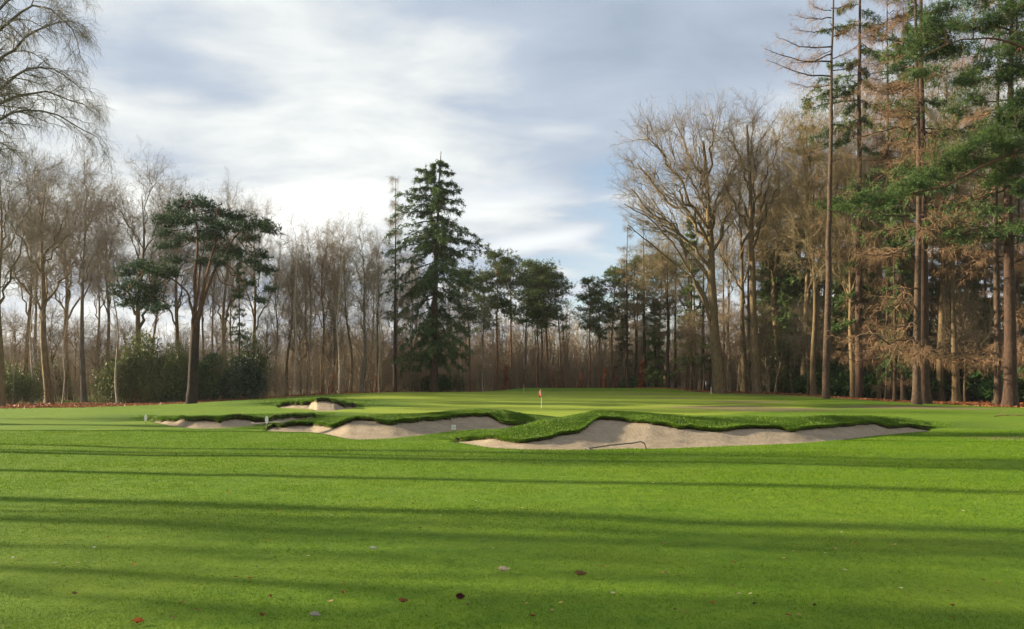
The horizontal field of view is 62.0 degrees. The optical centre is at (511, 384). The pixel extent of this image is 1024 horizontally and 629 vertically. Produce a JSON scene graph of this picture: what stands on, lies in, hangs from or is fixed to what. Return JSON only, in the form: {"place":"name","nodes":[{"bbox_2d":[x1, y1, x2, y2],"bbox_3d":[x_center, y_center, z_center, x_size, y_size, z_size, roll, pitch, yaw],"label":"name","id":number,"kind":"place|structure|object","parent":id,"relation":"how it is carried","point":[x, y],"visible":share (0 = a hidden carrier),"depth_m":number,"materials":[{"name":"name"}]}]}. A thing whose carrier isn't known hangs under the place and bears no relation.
{"place":"outdoors","nodes":[
{"label":"outdoors","id":0,"kind":"place"},
{"bbox_2d":[0,387,1023,628],"bbox_3d":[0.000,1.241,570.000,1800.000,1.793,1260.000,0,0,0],"label":"ground","id":1,"kind":"structure","parent":0,"point":[559,402],"depth_m":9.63,"materials":[{"name":"green plant"}]},
{"bbox_2d":[1,303,39,401],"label":"understorey tree","id":2,"kind":"object","parent":1,"relation":"on","point":[18,353],"visible":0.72,"depth_m":79.84,"materials":[{"name":"plant"}]},
{"bbox_2d":[5,360,46,404],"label":"olive shrub","id":3,"kind":"object","parent":1,"relation":"on","point":[22,387],"visible":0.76,"depth_m":70.89,"materials":[{"name":"green plant"}]},
{"bbox_2d":[0,105,58,406],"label":"broadleaf tree","id":4,"kind":"object","parent":1,"relation":"on","point":[13,236],"visible":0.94,"depth_m":61.86,"materials":[{"name":"brown plant"}]},
{"bbox_2d":[0,143,76,401],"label":"slender tree","id":5,"kind":"object","parent":1,"relation":"on","point":[28,298],"visible":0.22,"depth_m":84.45,"materials":[{"name":"brown plant"}]},
{"bbox_2d":[24,301,78,401],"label":"understorey tree","id":6,"kind":"object","parent":1,"relation":"on","point":[50,335],"visible":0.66,"depth_m":81.42,"materials":[{"name":"brown plant"}]},
{"bbox_2d":[0,128,112,402],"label":"broadleaf tree","id":7,"kind":"object","parent":1,"relation":"on","point":[49,397],"visible":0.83,"depth_m":75.62,"materials":[{"name":"brown plant"}]},
{"bbox_2d":[0,0,120,177],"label":"birch tree","id":8,"kind":"object","parent":1,"relation":"on","point":[18,95],"visible":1,"depth_m":35.27,"materials":[{"name":"brown plant"}]},
{"bbox_2d":[13,159,122,399],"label":"broadleaf tree","id":9,"kind":"object","parent":1,"relation":"on","point":[68,293],"visible":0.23,"depth_m":91.93,"materials":[{"name":"brown plant"}]},
{"bbox_2d":[47,125,127,401],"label":"slender tree","id":10,"kind":"object","parent":1,"relation":"on","point":[83,388],"visible":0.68,"depth_m":80.49,"materials":[{"name":"brown plant"}]},
{"bbox_2d":[77,313,120,400],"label":"understorey tree","id":11,"kind":"object","parent":1,"relation":"on","point":[101,340],"visible":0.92,"depth_m":81.59,"materials":[{"name":"plant"}]},
{"bbox_2d":[88,225,123,403],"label":"birch tree","id":12,"kind":"object","parent":1,"relation":"on","point":[117,344],"visible":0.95,"depth_m":73.37,"materials":[{"name":"brown plant"}]},
{"bbox_2d":[70,173,149,380],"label":"slender tree","id":13,"kind":"object","parent":1,"relation":"on","point":[106,292],"visible":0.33,"depth_m":91.43,"materials":[{"name":"brown plant"}]},
{"bbox_2d":[74,134,197,342],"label":"broadleaf tree","id":14,"kind":"object","parent":1,"relation":"on","point":[132,233],"visible":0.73,"depth_m":83.19,"materials":[{"name":"brown plant"}]},
{"bbox_2d":[95,327,185,402],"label":"olive shrub","id":15,"kind":"object","parent":1,"relation":"on","point":[139,369],"visible":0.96,"depth_m":74.90,"materials":[{"name":"green plant"}]},
{"bbox_2d":[131,160,218,350],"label":"broadleaf tree","id":16,"kind":"object","parent":1,"relation":"on","point":[175,294],"visible":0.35,"depth_m":89.44,"materials":[{"name":"plant"}]},
{"bbox_2d":[2,310,366,395],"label":"woods","id":17,"kind":"object","parent":1,"relation":"on","point":[162,333],"visible":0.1,"depth_m":129.14,"materials":[{"name":"brown plant"}]},
{"bbox_2d":[107,191,284,403],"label":"pine tree","id":18,"kind":"object","parent":1,"relation":"on","point":[178,218],"visible":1,"depth_m":67.22,"materials":[{"name":"green plant"}]},
{"bbox_2d":[182,352,233,400],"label":"rhododendron shrub","id":19,"kind":"object","parent":1,"relation":"on","point":[209,359],"visible":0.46,"depth_m":80.60,"materials":[{"name":"green plant"}]},
{"bbox_2d":[189,204,236,354],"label":"slender tree","id":20,"kind":"object","parent":1,"relation":"on","point":[213,305],"visible":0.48,"depth_m":85.64,"materials":[{"name":"brown plant"}]},
{"bbox_2d":[200,315,237,366],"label":"understorey tree","id":21,"kind":"object","parent":1,"relation":"on","point":[217,333],"visible":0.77,"depth_m":83.84,"materials":[{"name":"plant"}]},
{"bbox_2d":[183,166,262,397],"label":"broadleaf tree","id":22,"kind":"object","parent":1,"relation":"on","point":[230,301],"visible":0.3,"depth_m":91.35,"materials":[{"name":"brown plant"}]},
{"bbox_2d":[155,417,312,428],"bbox_3d":[-11.904,1.520,35.279,7.177,0.337,7.753,0,0,-11],"label":"sand bunker","id":23,"kind":"object","parent":1,"relation":"on","point":[208,424],"visible":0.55,"depth_m":33.46},
{"bbox_2d":[223,254,249,398],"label":"spruce tree","id":24,"kind":"object","parent":1,"relation":"on","point":[238,266],"visible":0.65,"depth_m":79.89,"materials":[{"name":"plant"}]},
{"bbox_2d":[217,353,267,399],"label":"holly bush","id":25,"kind":"object","parent":1,"relation":"on","point":[245,378],"visible":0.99,"depth_m":77.10,"materials":[{"name":"green plant"}]},
{"bbox_2d":[228,328,277,397],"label":"olive shrub","id":26,"kind":"object","parent":1,"relation":"on","point":[263,359],"visible":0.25,"depth_m":83.98,"materials":[{"name":"green plant"}]},
{"bbox_2d":[220,189,292,349],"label":"broadleaf tree","id":27,"kind":"object","parent":1,"relation":"on","point":[254,311],"visible":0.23,"depth_m":95.20,"materials":[{"name":"brown plant"}]},
{"bbox_2d":[246,306,287,395],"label":"understorey tree","id":28,"kind":"object","parent":1,"relation":"on","point":[266,340],"visible":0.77,"depth_m":87.37,"materials":[{"name":"brown plant"}]},
{"bbox_2d":[257,234,298,395],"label":"slender tree","id":29,"kind":"object","parent":1,"relation":"on","point":[278,282],"visible":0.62,"depth_m":91.69,"materials":[{"name":"brown plant"}]},
{"bbox_2d":[271,214,311,394],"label":"birch tree","id":30,"kind":"object","parent":1,"relation":"on","point":[295,341],"visible":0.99,"depth_m":85.76,"materials":[{"name":"brown plant"}]},
{"bbox_2d":[271,225,317,394],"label":"slender tree","id":31,"kind":"object","parent":1,"relation":"on","point":[289,278],"visible":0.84,"depth_m":89.03,"materials":[{"name":"brown plant"}]},
{"bbox_2d":[276,302,324,393],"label":"understorey tree","id":32,"kind":"object","parent":1,"relation":"on","point":[301,336],"visible":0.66,"depth_m":89.93,"materials":[{"name":"brown plant"}]},
{"bbox_2d":[280,217,337,393],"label":"slender tree","id":33,"kind":"object","parent":1,"relation":"on","point":[314,270],"visible":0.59,"depth_m":93.38,"materials":[{"name":"brown plant"}]},
{"bbox_2d":[4,328,616,401],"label":"undergrowth","id":34,"kind":"object","parent":1,"relation":"on","point":[280,387],"visible":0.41,"depth_m":98.10,"materials":[{"name":"brown plant"}]},
{"bbox_2d":[300,218,351,392],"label":"slender tree","id":35,"kind":"object","parent":1,"relation":"on","point":[323,278],"visible":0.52,"depth_m":94.58,"materials":[{"name":"brown plant"}]},
{"bbox_2d":[313,302,351,392],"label":"understorey tree","id":36,"kind":"object","parent":1,"relation":"on","point":[331,330],"visible":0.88,"depth_m":90.38,"materials":[{"name":"brown plant"}]},
{"bbox_2d":[316,206,368,391],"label":"slender tree","id":37,"kind":"object","parent":1,"relation":"on","point":[336,254],"visible":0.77,"depth_m":90.77,"materials":[{"name":"brown plant"}]},
{"bbox_2d":[325,217,360,393],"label":"birch tree","id":38,"kind":"object","parent":1,"relation":"on","point":[338,338],"visible":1,"depth_m":83.09,"materials":[{"name":"brown plant"}]},
{"bbox_2d":[336,206,388,391],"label":"slender tree","id":39,"kind":"object","parent":1,"relation":"on","point":[364,284],"visible":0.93,"depth_m":88.98,"materials":[{"name":"brown plant"}]},
{"bbox_2d":[343,303,392,390],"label":"understorey tree","id":40,"kind":"object","parent":1,"relation":"on","point":[367,339],"visible":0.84,"depth_m":92.60,"materials":[{"name":"brown plant"}]},
{"bbox_2d":[355,219,400,387],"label":"slender tree","id":41,"kind":"object","parent":1,"relation":"on","point":[381,284],"visible":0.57,"depth_m":93.01,"materials":[{"name":"brown plant"}]},
{"bbox_2d":[267,416,513,438],"bbox_3d":[-3.084,1.433,29.919,10.325,0.530,6.771,0,0,-21],"label":"sand bunker","id":42,"kind":"object","parent":1,"relation":"on","point":[359,429],"visible":0.8,"depth_m":29.05},
{"bbox_2d":[373,175,411,391],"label":"larch tree","id":43,"kind":"object","parent":1,"relation":"on","point":[401,303],"visible":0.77,"depth_m":92.76,"materials":[{"name":"brown plant"}]},
{"bbox_2d":[378,155,491,391],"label":"spruce tree","id":44,"kind":"object","parent":1,"relation":"on","point":[431,354],"visible":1,"depth_m":91.60,"materials":[{"name":"green plant"}]},
{"bbox_2d":[444,261,492,391],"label":"pine tree","id":45,"kind":"object","parent":1,"relation":"on","point":[468,315],"visible":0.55,"depth_m":96.86,"materials":[{"name":"green plant"}]},
{"bbox_2d":[460,269,501,386],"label":"pine tree","id":46,"kind":"object","parent":1,"relation":"on","point":[493,323],"visible":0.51,"depth_m":101.36,"materials":[{"name":"green plant"}]},
{"bbox_2d":[473,247,521,390],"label":"pine tree","id":47,"kind":"object","parent":1,"relation":"on","point":[488,275],"visible":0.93,"depth_m":100.68,"materials":[{"name":"green plant"}]},
{"bbox_2d":[488,247,533,388],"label":"pine tree","id":48,"kind":"object","parent":1,"relation":"on","point":[511,314],"visible":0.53,"depth_m":102.50,"materials":[{"name":"green plant"}]},
{"bbox_2d":[0,387,1023,408],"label":"leaf litter","id":49,"kind":"object","parent":1,"relation":"on","point":[108,404],"visible":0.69,"depth_m":71.62,"materials":[{"name":"brown plant"}]},
{"bbox_2d":[514,262,559,387],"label":"pine tree","id":50,"kind":"object","parent":1,"relation":"on","point":[530,309],"visible":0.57,"depth_m":100.86,"materials":[{"name":"green plant"}]},
{"bbox_2d":[116,396,960,441],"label":"rough grass","id":51,"kind":"structure","parent":1,"relation":"on","point":[504,433],"depth_m":28.68,"materials":[{"name":"green plant"}]},
{"bbox_2d":[257,287,831,394],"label":"woods","id":52,"kind":"object","parent":1,"relation":"on","point":[566,337],"visible":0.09,"depth_m":109.92,"materials":[{"name":"brown plant"}]},
{"bbox_2d":[524,258,567,387],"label":"pine tree","id":53,"kind":"object","parent":1,"relation":"on","point":[545,270],"visible":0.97,"depth_m":99.46,"materials":[{"name":"green plant"}]},
{"bbox_2d":[539,271,577,387],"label":"pine tree","id":54,"kind":"object","parent":1,"relation":"on","point":[562,292],"visible":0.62,"depth_m":102.09,"materials":[{"name":"green plant"}]},
{"bbox_2d":[570,275,609,387],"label":"pine tree","id":55,"kind":"object","parent":1,"relation":"on","point":[586,281],"visible":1,"depth_m":99.76,"materials":[{"name":"green plant"}]},
{"bbox_2d":[593,263,634,387],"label":"pine tree","id":56,"kind":"object","parent":1,"relation":"on","point":[613,280],"visible":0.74,"depth_m":101.99,"materials":[{"name":"green plant"}]},
{"bbox_2d":[604,226,645,387],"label":"larch tree","id":57,"kind":"object","parent":1,"relation":"on","point":[625,261],"visible":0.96,"depth_m":98.88,"materials":[{"name":"brown plant"}]},
{"bbox_2d":[609,249,654,376],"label":"pine tree","id":58,"kind":"object","parent":1,"relation":"on","point":[634,314],"visible":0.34,"depth_m":104.85,"materials":[{"name":"green plant"}]},
{"bbox_2d":[623,219,665,386],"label":"larch tree","id":59,"kind":"object","parent":1,"relation":"on","point":[644,323],"visible":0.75,"depth_m":100.94,"materials":[{"name":"brown plant"}]},
{"bbox_2d":[643,297,672,387],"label":"spruce tree","id":60,"kind":"object","parent":1,"relation":"on","point":[652,354],"visible":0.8,"depth_m":99.75,"materials":[{"name":"green plant"}]},
{"bbox_2d":[628,218,699,387],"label":"broadleaf tree","id":61,"kind":"object","parent":1,"relation":"on","point":[660,259],"visible":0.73,"depth_m":98.61,"materials":[{"name":"brown plant"}]},
{"bbox_2d":[646,235,683,387],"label":"larch tree","id":62,"kind":"object","parent":1,"relation":"on","point":[668,340],"visible":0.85,"depth_m":97.89,"materials":[{"name":"brown plant"}]},
{"bbox_2d":[604,88,760,393],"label":"broadleaf tree","id":63,"kind":"object","parent":1,"relation":"on","point":[711,310],"visible":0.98,"depth_m":84.53,"materials":[{"name":"brown plant"}]},
{"bbox_2d":[647,188,724,388],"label":"broadleaf tree","id":64,"kind":"object","parent":1,"relation":"on","point":[689,281],"visible":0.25,"depth_m":102.81,"materials":[{"name":"brown plant"}]},
{"bbox_2d":[665,214,711,389],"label":"spruce tree","id":65,"kind":"object","parent":1,"relation":"on","point":[690,289],"visible":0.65,"depth_m":94.85,"materials":[{"name":"plant"}]},
{"bbox_2d":[668,308,709,391],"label":"understorey tree","id":66,"kind":"object","parent":1,"relation":"on","point":[688,333],"visible":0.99,"depth_m":91.73,"materials":[{"name":"brown plant"}]},
{"bbox_2d":[457,420,927,449],"bbox_3d":[7.842,1.373,26.339,19.171,0.712,4.799,0,0,-23],"label":"sand bunker","id":67,"kind":"object","parent":1,"relation":"on","point":[595,433],"visible":0.84,"depth_m":24.54},
{"bbox_2d":[698,293,749,390],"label":"understorey tree","id":68,"kind":"object","parent":1,"relation":"on","point":[724,322],"visible":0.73,"depth_m":89.70,"materials":[{"name":"brown plant"}]},
{"bbox_2d":[704,161,753,390],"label":"slender tree","id":69,"kind":"object","parent":1,"relation":"on","point":[729,282],"visible":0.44,"depth_m":93.00,"materials":[{"name":"brown plant"}]},
{"bbox_2d":[694,109,783,391],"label":"broadleaf tree","id":70,"kind":"object","parent":1,"relation":"on","point":[740,285],"visible":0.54,"depth_m":88.79,"materials":[{"name":"brown plant"}]},
{"bbox_2d":[694,82,807,393],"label":"broadleaf tree","id":71,"kind":"object","parent":1,"relation":"on","point":[756,382],"visible":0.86,"depth_m":83.63,"materials":[{"name":"brown plant"}]},
{"bbox_2d":[741,298,786,391],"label":"understorey tree","id":72,"kind":"object","parent":1,"relation":"on","point":[761,329],"visible":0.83,"depth_m":87.67,"materials":[{"name":"brown plant"}]},
{"bbox_2d":[746,246,790,391],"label":"spruce tree","id":73,"kind":"object","parent":1,"relation":"on","point":[766,290],"visible":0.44,"depth_m":92.61,"materials":[{"name":"plant"}]},
{"bbox_2d":[723,102,842,373],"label":"broadleaf tree","id":74,"kind":"object","parent":1,"relation":"on","point":[774,269],"visible":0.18,"depth_m":91.79,"materials":[{"name":"brown plant"}]},
{"bbox_2d":[767,271,808,392],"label":"spruce tree","id":75,"kind":"object","parent":1,"relation":"on","point":[787,291],"visible":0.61,"depth_m":89.70,"materials":[{"name":"brown plant"}]},
{"bbox_2d":[578,312,1003,397],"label":"undergrowth","id":76,"kind":"object","parent":1,"relation":"on","point":[698,374],"visible":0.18,"depth_m":101.19,"materials":[{"name":"brown plant"}]},
{"bbox_2d":[777,284,835,393],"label":"understorey tree","id":77,"kind":"object","parent":1,"relation":"on","point":[806,327],"visible":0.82,"depth_m":83.98,"materials":[{"name":"brown plant"}]},
{"bbox_2d":[748,70,866,393],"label":"broadleaf tree","id":78,"kind":"object","parent":1,"relation":"on","point":[808,284],"visible":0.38,"depth_m":86.69,"materials":[{"name":"brown plant"}]},
{"bbox_2d":[759,99,855,392],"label":"spruce tree","id":79,"kind":"object","parent":1,"relation":"on","point":[799,287],"visible":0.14,"depth_m":91.28,"materials":[{"name":"brown plant"}]},
{"bbox_2d":[764,116,856,394],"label":"broadleaf tree","id":80,"kind":"object","parent":1,"relation":"on","point":[812,359],"visible":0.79,"depth_m":79.83,"materials":[{"name":"brown plant"}]},
{"bbox_2d":[763,0,873,398],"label":"larch tree","id":81,"kind":"object","parent":1,"relation":"on","point":[826,362],"visible":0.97,"depth_m":70.87,"materials":[{"name":"brown plant"}]},
{"bbox_2d":[791,359,871,396],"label":"rhododendron shrub","id":82,"kind":"object","parent":1,"relation":"on","point":[798,386],"visible":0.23,"depth_m":85.10,"materials":[{"name":"green plant"}]},
{"bbox_2d":[773,53,899,360],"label":"broadleaf tree","id":83,"kind":"object","parent":1,"relation":"on","point":[869,112],"visible":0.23,"depth_m":89.77,"materials":[{"name":"brown plant"}]},
{"bbox_2d":[816,264,865,365],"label":"spruce tree","id":84,"kind":"object","parent":1,"relation":"on","point":[840,314],"visible":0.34,"depth_m":87.74,"materials":[{"name":"plant"}]},
{"bbox_2d":[799,120,889,397],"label":"broadleaf tree","id":85,"kind":"object","parent":1,"relation":"on","point":[849,288],"visible":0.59,"depth_m":77.82,"materials":[{"name":"brown plant"}]},
{"bbox_2d":[801,0,888,397],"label":"fir tree","id":86,"kind":"object","parent":1,"relation":"on","point":[858,293],"visible":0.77,"depth_m":76.86,"materials":[{"name":"plant"}]},
{"bbox_2d":[816,358,934,399],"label":"rhododendron shrub","id":87,"kind":"object","parent":1,"relation":"on","point":[867,378],"visible":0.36,"depth_m":81.51,"materials":[{"name":"green plant"}]},
{"bbox_2d":[844,161,908,398],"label":"slender tree","id":88,"kind":"object","parent":1,"relation":"on","point":[878,394],"visible":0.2,"depth_m":78.91,"materials":[{"name":"brown plant"}]},
{"bbox_2d":[811,0,960,399],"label":"larch tree","id":89,"kind":"object","parent":1,"relation":"on","point":[887,283],"visible":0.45,"depth_m":76.87,"materials":[{"name":"brown plant"}]},
{"bbox_2d":[873,173,912,401],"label":"spruce tree","id":90,"kind":"object","parent":1,"relation":"on","point":[891,244],"visible":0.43,"depth_m":68.88,"materials":[{"name":"brown plant"}]},
{"bbox_2d":[868,173,933,400],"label":"larch tree","id":91,"kind":"object","parent":1,"relation":"on","point":[902,381],"visible":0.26,"depth_m":75.93,"materials":[{"name":"brown plant"}]},
{"bbox_2d":[862,11,949,399],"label":"spruce tree","id":92,"kind":"object","parent":1,"relation":"on","point":[910,280],"visible":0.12,"depth_m":83.60,"materials":[{"name":"plant"}]},
{"bbox_2d":[819,0,1005,404],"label":"larch tree","id":93,"kind":"object","parent":1,"relation":"on","point":[916,348],"visible":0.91,"depth_m":61.81,"materials":[{"name":"brown plant"}]},
{"bbox_2d":[826,0,1023,217],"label":"pine tree","id":94,"kind":"object","parent":1,"relation":"on","point":[1009,160],"visible":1,"depth_m":46.20,"materials":[{"name":"green plant"}]},
{"bbox_2d":[847,0,1018,403],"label":"spruce tree","id":95,"kind":"object","parent":1,"relation":"on","point":[925,387],"visible":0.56,"depth_m":64.61,"materials":[{"name":"green plant"}]},
{"bbox_2d":[881,16,1006,400],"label":"broadleaf tree","id":96,"kind":"object","parent":1,"relation":"on","point":[940,375],"visible":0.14,"depth_m":79.73,"materials":[{"name":"brown plant"}]},
{"bbox_2d":[911,153,992,400],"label":"larch tree","id":97,"kind":"object","parent":1,"relation":"on","point":[966,265],"visible":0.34,"depth_m":79.87,"materials":[{"name":"brown plant"}]},
{"bbox_2d":[898,40,1013,401],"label":"broadleaf tree","id":98,"kind":"object","parent":1,"relation":"on","point":[956,395],"visible":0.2,"depth_m":74.95,"materials":[{"name":"brown plant"}]},
{"bbox_2d":[929,276,993,401],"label":"understorey tree","id":99,"kind":"object","parent":1,"relation":"on","point":[966,309],"visible":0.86,"depth_m":76.62,"materials":[{"name":"brown plant"}]},
{"bbox_2d":[913,0,1023,405],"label":"spruce tree","id":100,"kind":"object","parent":1,"relation":"on","point":[1010,397],"visible":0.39,"depth_m":62.28,"materials":[{"name":"green plant"}]},
{"bbox_2d":[929,0,1023,403],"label":"larch tree","id":101,"kind":"object","parent":1,"relation":"on","point":[997,365],"visible":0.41,"depth_m":66.97,"materials":[{"name":"brown plant"}]},
{"bbox_2d":[956,156,1023,357],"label":"slender tree","id":102,"kind":"object","parent":1,"relation":"on","point":[991,302],"visible":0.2,"depth_m":81.59,"materials":[{"name":"brown plant"}]},
{"bbox_2d":[971,365,1023,401],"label":"rhododendron shrub","id":103,"kind":"object","parent":1,"relation":"on","point":[986,389],"visible":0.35,"depth_m":73.66,"materials":[{"name":"green plant"}]},
{"bbox_2d":[979,151,1023,401],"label":"larch tree","id":104,"kind":"object","parent":1,"relation":"on","point":[1018,293],"visible":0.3,"depth_m":73.90,"materials":[{"name":"brown plant"}]},
{"bbox_2d":[0,0,1023,384],"label":"sky","id":105,"kind":"structure","parent":0,"point":[313,105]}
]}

